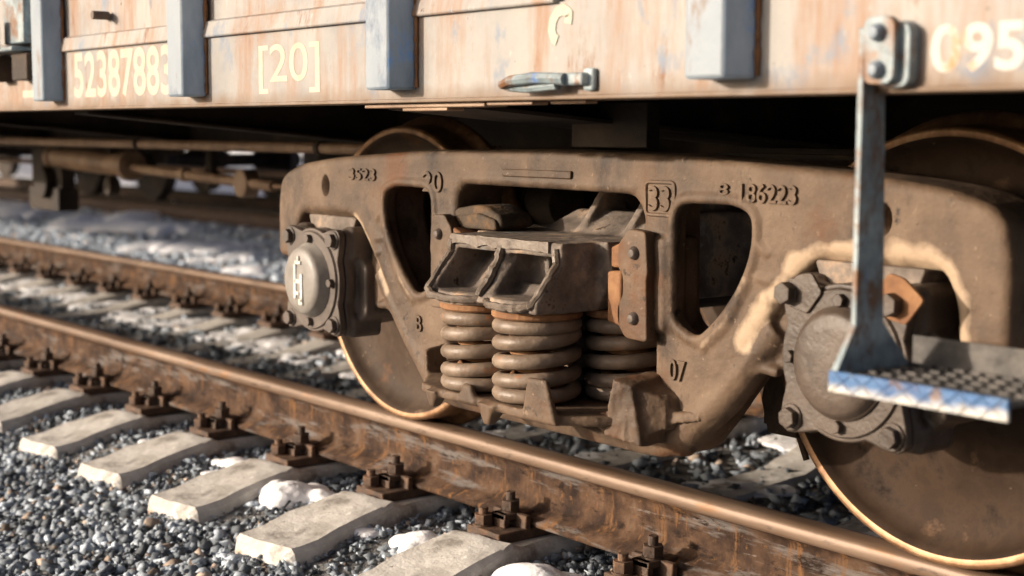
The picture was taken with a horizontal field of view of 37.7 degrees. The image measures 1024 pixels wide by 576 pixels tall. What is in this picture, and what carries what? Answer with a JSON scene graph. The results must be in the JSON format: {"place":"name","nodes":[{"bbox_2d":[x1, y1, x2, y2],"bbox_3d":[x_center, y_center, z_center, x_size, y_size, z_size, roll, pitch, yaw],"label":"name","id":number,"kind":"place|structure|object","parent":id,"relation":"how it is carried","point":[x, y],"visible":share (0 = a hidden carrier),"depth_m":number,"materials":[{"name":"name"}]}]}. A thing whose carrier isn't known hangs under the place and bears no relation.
{"place":"outdoors","nodes":[
{"label":"outdoors","id":0,"kind":"place"},
{"bbox_2d":[0,196,287,282],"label":"ballast gravel","id":1,"kind":"structure","parent":0,"point":[214,230],"depth_m":14.94,"materials":[{"name":"grey gravel"}]},
{"bbox_2d":[0,201,275,277],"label":"snow","id":2,"kind":"structure","parent":1,"relation":"on","point":[129,221],"depth_m":15.42,"materials":[{"name":"white snow"}]},
{"bbox_2d":[0,186,279,229],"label":"rail","id":3,"kind":"object","parent":1,"relation":"on","point":[259,218],"visible":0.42,"depth_m":16.90,"materials":[{"name":"metal"}]},
{"bbox_2d":[0,145,301,200],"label":"freight wagon","id":4,"kind":"object","parent":3,"relation":"on","point":[157,188],"visible":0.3,"depth_m":18.00,"materials":[{"name":"brown paint"}]},
{"bbox_2d":[302,153,316,164],"bbox_3d":[1.902,-0.862,10.922,3.000,1.146,13.600,-5,8,-38],"label":"freight wagon","id":5,"kind":"object","parent":3,"relation":"on","point":[308,157],"depth_m":13.85,"materials":[{"name":"brown paint"}]},
{"bbox_2d":[0,176,279,210],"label":"rail","id":6,"kind":"object","parent":1,"relation":"on","point":[229,200],"visible":0.2,"depth_m":19.83,"materials":[{"name":"metal"}]},
{"bbox_2d":[0,150,301,195],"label":"snow field","id":7,"kind":"structure","parent":0,"point":[24,170],"depth_m":25.56,"materials":[{"name":"white snow"}]},
{"bbox_2d":[0,216,867,575],"bbox_3d":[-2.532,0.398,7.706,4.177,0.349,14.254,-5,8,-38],"label":"ballast gravel","id":8,"kind":"structure","parent":0,"point":[124,540],"depth_m":4.58,"materials":[{"name":"grey gravel"}]},
{"bbox_2d":[0,267,9,272],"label":"concrete sleeper","id":9,"kind":"object","parent":8,"relation":"on","point":[3,269],"visible":0.03,"depth_m":11.32,"materials":[{"name":"grey concrete"}]},
{"bbox_2d":[0,254,9,266],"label":"rail fastening","id":10,"kind":"object","parent":9,"relation":"on","point":[2,264],"visible":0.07,"depth_m":11.36,"materials":[{"name":"brown metal"}]},
{"bbox_2d":[0,272,36,282],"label":"concrete sleeper","id":11,"kind":"object","parent":8,"relation":"on","point":[10,277],"visible":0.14,"depth_m":10.86,"materials":[{"name":"grey concrete"}]},
{"bbox_2d":[8,256,36,272],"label":"rail fastening","id":12,"kind":"object","parent":11,"relation":"on","point":[22,266],"visible":0.45,"depth_m":10.93,"materials":[{"name":"brown metal"}]},
{"bbox_2d":[0,278,66,291],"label":"concrete sleeper","id":13,"kind":"object","parent":8,"relation":"on","point":[51,282],"visible":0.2,"depth_m":10.44,"materials":[{"name":"grey concrete"}]},
{"bbox_2d":[35,261,66,278],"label":"rail fastening","id":14,"kind":"object","parent":13,"relation":"on","point":[50,271],"visible":0.5,"depth_m":10.51,"materials":[{"name":"brown metal"}]},
{"bbox_2d":[0,284,99,302],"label":"concrete sleeper","id":15,"kind":"object","parent":8,"relation":"on","point":[75,288],"visible":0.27,"depth_m":10.00,"materials":[{"name":"grey concrete"}]},
{"bbox_2d":[65,267,98,285],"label":"rail fastening","id":16,"kind":"object","parent":15,"relation":"on","point":[80,277],"visible":0.53,"depth_m":10.09,"materials":[{"name":"brown metal"}]},
{"bbox_2d":[15,291,133,311],"bbox_3d":[-3.036,0.167,9.214,0.328,0.235,2.800,6,8,44],"label":"concrete sleeper","id":17,"kind":"object","parent":8,"relation":"on","point":[105,297],"visible":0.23,"depth_m":9.54,"materials":[{"name":"grey concrete"}]},
{"bbox_2d":[97,273,133,292],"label":"rail fastening","id":18,"kind":"object","parent":17,"relation":"on","point":[113,284],"visible":0.54,"depth_m":9.67,"materials":[{"name":"brown metal"}]},
{"bbox_2d":[45,297,171,320],"bbox_3d":[-2.704,0.205,8.792,0.328,0.235,2.800,6,8,42],"label":"concrete sleeper","id":19,"kind":"object","parent":8,"relation":"on","point":[132,305],"visible":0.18,"depth_m":9.09,"materials":[{"name":"grey concrete"}]},
{"bbox_2d":[131,280,168,299],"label":"rail fastening","id":20,"kind":"object","parent":19,"relation":"on","point":[148,292],"visible":0.48,"depth_m":9.25,"materials":[{"name":"brown metal"}]},
{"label":"rail fastening","id":21,"kind":"object","parent":19,"relation":"on","visible":0},
{"bbox_2d":[0,304,1021,575],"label":"rail","id":22,"kind":"object","parent":21,"relation":"on","point":[616,510],"visible":0.94,"depth_m":4.05,"materials":[{"name":"brown metal"}]},
{"bbox_2d":[87,306,213,330],"bbox_3d":[-2.373,0.264,8.373,0.328,0.235,2.800,6,8,43],"label":"concrete sleeper","id":23,"kind":"object","parent":8,"relation":"on","point":[176,313],"visible":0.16,"depth_m":8.76,"materials":[{"name":"grey concrete"}]},
{"bbox_2d":[169,287,212,308],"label":"rail fastening","id":24,"kind":"object","parent":23,"relation":"on","point":[187,299],"visible":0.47,"depth_m":8.83,"materials":[{"name":"brown metal"}]},
{"bbox_2d":[0,327,310,371],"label":"concrete sleeper","id":25,"kind":"object","parent":8,"relation":"on","point":[261,333],"visible":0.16,"depth_m":7.82,"materials":[{"name":"grey concrete"}]},
{"bbox_2d":[0,333,26,360],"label":"rail fastening","id":26,"kind":"object","parent":25,"relation":"on","point":[6,347],"visible":0.34,"depth_m":6.83,"materials":[{"name":"brown metal"}]},
{"bbox_2d":[258,304,289,327],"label":"rail fastening","id":27,"kind":"object","parent":25,"relation":"on","point":[274,319],"visible":0.51,"depth_m":7.99,"materials":[{"name":"brown metal"}]},
{"bbox_2d":[0,338,341,394],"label":"concrete sleeper","id":28,"kind":"object","parent":8,"relation":"on","point":[11,380],"visible":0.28,"depth_m":7.09,"materials":[{"name":"grey concrete"}]},
{"bbox_2d":[21,347,73,376],"bbox_3d":[-1.921,0.306,6.497,0.370,0.114,0.140,-5,8,-38],"label":"rail fastening","id":29,"kind":"object","parent":28,"relation":"on","point":[44,365],"visible":0.52,"depth_m":6.41,"materials":[{"name":"brown metal"}]},
{"bbox_2d":[309,331,337,339],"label":"rail fastening","id":30,"kind":"object","parent":28,"relation":"on","point":[323,335],"visible":0.09,"depth_m":7.53,"materials":[{"name":"brown metal"}]},
{"bbox_2d":[77,431,274,488],"bbox_3d":[-0.382,0.534,5.846,0.328,0.235,2.800,6,8,43],"label":"concrete sleeper","id":31,"kind":"object","parent":8,"relation":"on","point":[127,466],"visible":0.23,"depth_m":4.94,"materials":[{"name":"beige concrete"}]},
{"bbox_2d":[190,401,253,439],"bbox_3d":[-0.926,0.443,5.234,0.370,0.114,0.140,-5,8,-38],"label":"rail fastening","id":32,"kind":"object","parent":31,"relation":"on","point":[219,423],"visible":0.56,"depth_m":5.14,"materials":[{"name":"brown metal"}]},
{"bbox_2d":[0,360,351,434],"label":"concrete sleeper","id":33,"kind":"object","parent":8,"relation":"on","point":[21,412],"visible":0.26,"depth_m":5.84,"materials":[{"name":"grey concrete"}]},
{"bbox_2d":[69,363,124,394],"bbox_3d":[-1.589,0.351,6.076,0.370,0.114,0.140,-5,8,-38],"label":"rail fastening","id":34,"kind":"object","parent":33,"relation":"on","point":[95,382],"visible":0.52,"depth_m":5.99,"materials":[{"name":"brown metal"}]},
{"bbox_2d":[128,315,260,339],"bbox_3d":[-2.041,0.312,7.952,0.328,0.235,2.800,6,8,42],"label":"concrete sleeper","id":35,"kind":"object","parent":8,"relation":"on","point":[216,324],"visible":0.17,"depth_m":8.34,"materials":[{"name":"grey concrete"}]},
{"bbox_2d":[211,295,256,317],"bbox_3d":[-1.505,0.094,8.496,0.370,0.114,0.140,-5,8,-38],"label":"rail fastening","id":36,"kind":"object","parent":35,"relation":"on","point":[230,308],"visible":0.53,"depth_m":8.41,"materials":[{"name":"brown metal"}]},
{"bbox_2d":[18,388,371,459],"bbox_3d":[-0.714,0.492,6.267,0.328,0.235,2.800,6,8,43],"label":"concrete sleeper","id":37,"kind":"object","parent":8,"relation":"on","point":[69,438],"visible":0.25,"depth_m":5.37,"materials":[{"name":"grey concrete"}]},
{"bbox_2d":[125,380,184,415],"bbox_3d":[-1.257,0.397,5.655,0.370,0.114,0.140,-5,8,-38],"label":"rail fastening","id":38,"kind":"object","parent":37,"relation":"on","point":[152,401],"visible":0.52,"depth_m":5.57,"materials":[{"name":"brown metal"}]},
{"bbox_2d":[147,424,560,524],"bbox_3d":[-0.050,0.579,5.425,0.328,0.235,2.800,6,8,43],"label":"concrete sleeper","id":39,"kind":"object","parent":8,"relation":"on","point":[202,499],"visible":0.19,"depth_m":4.53,"materials":[{"name":"beige concrete"}]},
{"bbox_2d":[266,426,336,467],"bbox_3d":[-0.594,0.489,4.813,0.370,0.114,0.140,-5,8,-38],"label":"rail fastening","id":40,"kind":"object","parent":39,"relation":"on","point":[298,450],"visible":0.52,"depth_m":4.72,"materials":[{"name":"brown metal"}]},
{"bbox_2d":[0,273,881,575],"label":"snow","id":41,"kind":"structure","parent":8,"relation":"on","point":[278,493],"depth_m":4.84,"materials":[{"name":"white snow"}]},
{"bbox_2d":[235,416,766,567],"bbox_3d":[0.281,0.623,5.003,0.328,0.235,2.800,6,8,42],"label":"concrete sleeper","id":42,"kind":"object","parent":8,"relation":"on","point":[308,533],"visible":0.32,"depth_m":4.11,"materials":[{"name":"beige concrete"}]},
{"bbox_2d":[357,455,433,501],"bbox_3d":[-0.262,0.534,4.392,0.370,0.114,0.140,-5,8,-38],"label":"rail fastening","id":43,"kind":"object","parent":42,"relation":"on","point":[393,482],"visible":0.48,"depth_m":4.30,"materials":[{"name":"brown metal"}]},
{"bbox_2d":[357,445,821,575],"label":"concrete sleeper","id":44,"kind":"object","parent":8,"relation":"on","point":[456,553],"visible":0.2,"depth_m":3.79,"materials":[{"name":"beige concrete"}]},
{"bbox_2d":[467,490,553,542],"bbox_3d":[0.070,0.580,3.971,0.370,0.114,0.140,-5,8,-38],"label":"rail fastening","id":45,"kind":"object","parent":44,"relation":"on","point":[508,520],"visible":0.48,"depth_m":3.88,"materials":[{"name":"brown metal"}]},
{"bbox_2d":[835,517,872,532],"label":"concrete sleeper","id":46,"kind":"object","parent":8,"relation":"on","point":[855,524],"visible":0.01,"depth_m":4.21,"materials":[{"name":"grey concrete"}]},
{"bbox_2d":[604,534,679,575],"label":"rail fastening","id":47,"kind":"object","parent":46,"relation":"on","point":[652,559],"visible":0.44,"depth_m":3.47,"materials":[{"name":"brown metal"}]},
{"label":"rail fastening","id":48,"kind":"object","parent":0,"visible":0},
{"bbox_2d":[0,236,763,417],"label":"rail","id":49,"kind":"object","parent":48,"relation":"on","point":[252,295],"visible":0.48,"depth_m":9.29,"materials":[{"name":"brown metal"}]},
{"bbox_2d":[280,110,1023,575],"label":"freight bogie","id":50,"kind":"object","parent":49,"relation":"on","point":[430,274],"visible":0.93,"depth_m":3.12,"materials":[{"name":"metal"}]},
{"bbox_2d":[0,0,1023,422],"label":"freight wagon","id":51,"kind":"object","parent":50,"relation":"on","point":[112,90],"visible":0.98,"depth_m":3.22,"materials":[{"name":"brown paint"}]}
]}

